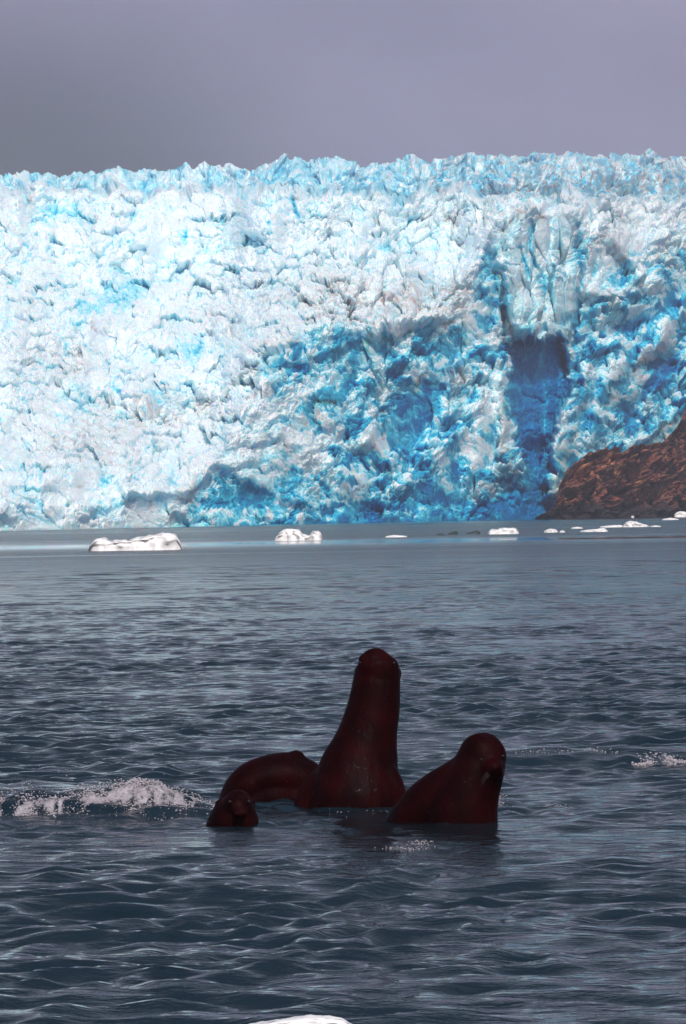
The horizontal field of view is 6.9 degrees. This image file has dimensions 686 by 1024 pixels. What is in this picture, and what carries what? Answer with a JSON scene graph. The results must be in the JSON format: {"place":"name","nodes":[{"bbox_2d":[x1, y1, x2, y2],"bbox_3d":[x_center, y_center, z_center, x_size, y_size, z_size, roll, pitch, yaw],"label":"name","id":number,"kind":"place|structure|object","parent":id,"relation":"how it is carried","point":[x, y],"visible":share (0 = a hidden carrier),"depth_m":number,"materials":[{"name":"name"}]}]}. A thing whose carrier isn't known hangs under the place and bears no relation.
{"place":"outdoors","nodes":[
{"label":"outdoors","id":0,"kind":"place"},
{"bbox_2d":[0,516,685,1023],"bbox_3d":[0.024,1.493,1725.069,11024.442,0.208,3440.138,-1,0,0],"label":"water","id":1,"kind":"structure","parent":0,"point":[206,662],"depth_m":33.51,"materials":[{"name":"liquid"}]},
{"bbox_2d":[0,770,214,820],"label":"foam","id":2,"kind":"object","parent":1,"relation":"on","point":[134,780],"visible":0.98,"depth_m":29.61,"materials":[{"name":"white liquid"}]},
{"bbox_2d":[88,532,182,550],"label":"ice floe","id":3,"kind":"object","parent":1,"relation":"on","point":[164,541],"visible":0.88,"depth_m":250.37,"materials":[{"name":"white ice"}]},
{"bbox_2d":[205,790,258,826],"bbox_3d":[-0.570,1.708,28.374,0.313,0.664,0.453,-1,0,0],"label":"sea lion","id":4,"kind":"object","parent":1,"relation":"in","point":[234,808],"visible":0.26,"depth_m":28.24},
{"bbox_2d":[219,750,317,801],"bbox_3d":[-0.329,1.705,30.610,0.710,0.861,0.398,-1,0,0],"label":"sea lion","id":5,"kind":"object","parent":1,"relation":"in","point":[269,777],"visible":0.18,"depth_m":30.43},
{"bbox_2d":[274,528,322,540],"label":"ice floe","id":6,"kind":"object","parent":1,"relation":"on","point":[288,534],"visible":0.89,"depth_m":316.92,"materials":[{"name":"white ice"}]},
{"bbox_2d":[250,1014,350,1023],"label":"ice floe","id":7,"kind":"object","parent":1,"relation":"on","point":[316,1019],"visible":1,"depth_m":16.96,"materials":[{"name":"white ice"}]},
{"bbox_2d":[294,648,405,808],"bbox_3d":[0.070,1.505,30.088,0.634,1.579,0.628,-1,0,44],"label":"sea lion","id":8,"kind":"object","parent":1,"relation":"in","point":[357,767],"visible":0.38,"depth_m":29.88},
{"bbox_2d":[205,794,564,849],"bbox_3d":[0.461,1.513,28.510,1.853,0.098,5.261,-1,0,-15],"label":"foam","id":9,"kind":"object","parent":1,"relation":"on","point":[425,839],"visible":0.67,"depth_m":26.40,"materials":[{"name":"white liquid"}]},
{"bbox_2d":[386,535,406,536],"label":"ice floe","id":10,"kind":"object","parent":1,"relation":"on","point":[396,536],"visible":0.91,"depth_m":337.32,"materials":[{"name":"white ice"}]},
{"bbox_2d":[386,732,511,823],"bbox_3d":[0.484,1.580,28.230,0.825,0.982,0.390,-1,0,23],"label":"sea lion","id":11,"kind":"object","parent":1,"relation":"in","point":[463,785],"visible":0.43,"depth_m":28.05},
{"bbox_2d":[448,530,457,534],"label":"dark ice","id":12,"kind":"structure","parent":1,"relation":"on","point":[455,532],"depth_m":360.36,"materials":[{"name":"grey ice"}]},
{"bbox_2d":[466,530,480,533],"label":"dark ice","id":13,"kind":"structure","parent":1,"relation":"on","point":[475,532],"depth_m":365.11,"materials":[{"name":"grey ice"}]},
{"bbox_2d":[488,527,518,533],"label":"ice floe","id":14,"kind":"object","parent":1,"relation":"on","point":[512,530],"visible":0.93,"depth_m":357.95,"materials":[{"name":"white ice"}]},
{"bbox_2d":[544,528,557,532],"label":"ice floe","id":15,"kind":"object","parent":1,"relation":"on","point":[550,530],"visible":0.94,"depth_m":370.92,"materials":[{"name":"white ice"}]},
{"bbox_2d":[580,528,607,531],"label":"ice floe","id":16,"kind":"object","parent":1,"relation":"on","point":[598,530],"visible":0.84,"depth_m":370.29,"materials":[{"name":"white ice"}]},
{"bbox_2d":[522,746,685,767],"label":"foam","id":17,"kind":"object","parent":1,"relation":"on","point":[650,762],"visible":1,"depth_m":33.95,"materials":[{"name":"white liquid"}]},
{"bbox_2d":[600,525,622,527],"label":"ice floe","id":18,"kind":"object","parent":1,"relation":"on","point":[612,526],"visible":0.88,"depth_m":449.82,"materials":[{"name":"white ice"}]},
{"bbox_2d":[623,521,648,526],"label":"ice floe","id":19,"kind":"object","parent":1,"relation":"on","point":[632,524],"visible":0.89,"depth_m":448.39,"materials":[{"name":"white ice"}]},
{"bbox_2d":[674,511,685,516],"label":"ice floe","id":20,"kind":"object","parent":1,"relation":"on","point":[680,514],"visible":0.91,"depth_m":892.07,"materials":[{"name":"white ice"}]},
{"bbox_2d":[0,148,685,530],"bbox_3d":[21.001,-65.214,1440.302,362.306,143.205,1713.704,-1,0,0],"label":"glacier","id":21,"kind":"object","parent":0,"point":[282,340],"visible":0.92,"depth_m":848.09,"materials":[{"name":"white ice"}]},
{"bbox_2d":[0,0,685,177],"label":"sky","id":22,"kind":"structure","parent":0,"point":[97,86],"materials":[{"name":"grey"}]},
{"bbox_2d":[535,411,685,518],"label":"rock outcrop","id":23,"kind":"object","parent":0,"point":[643,480],"visible":0.91,"depth_m":909.69,"materials":[{"name":"brown stone"}]}
]}

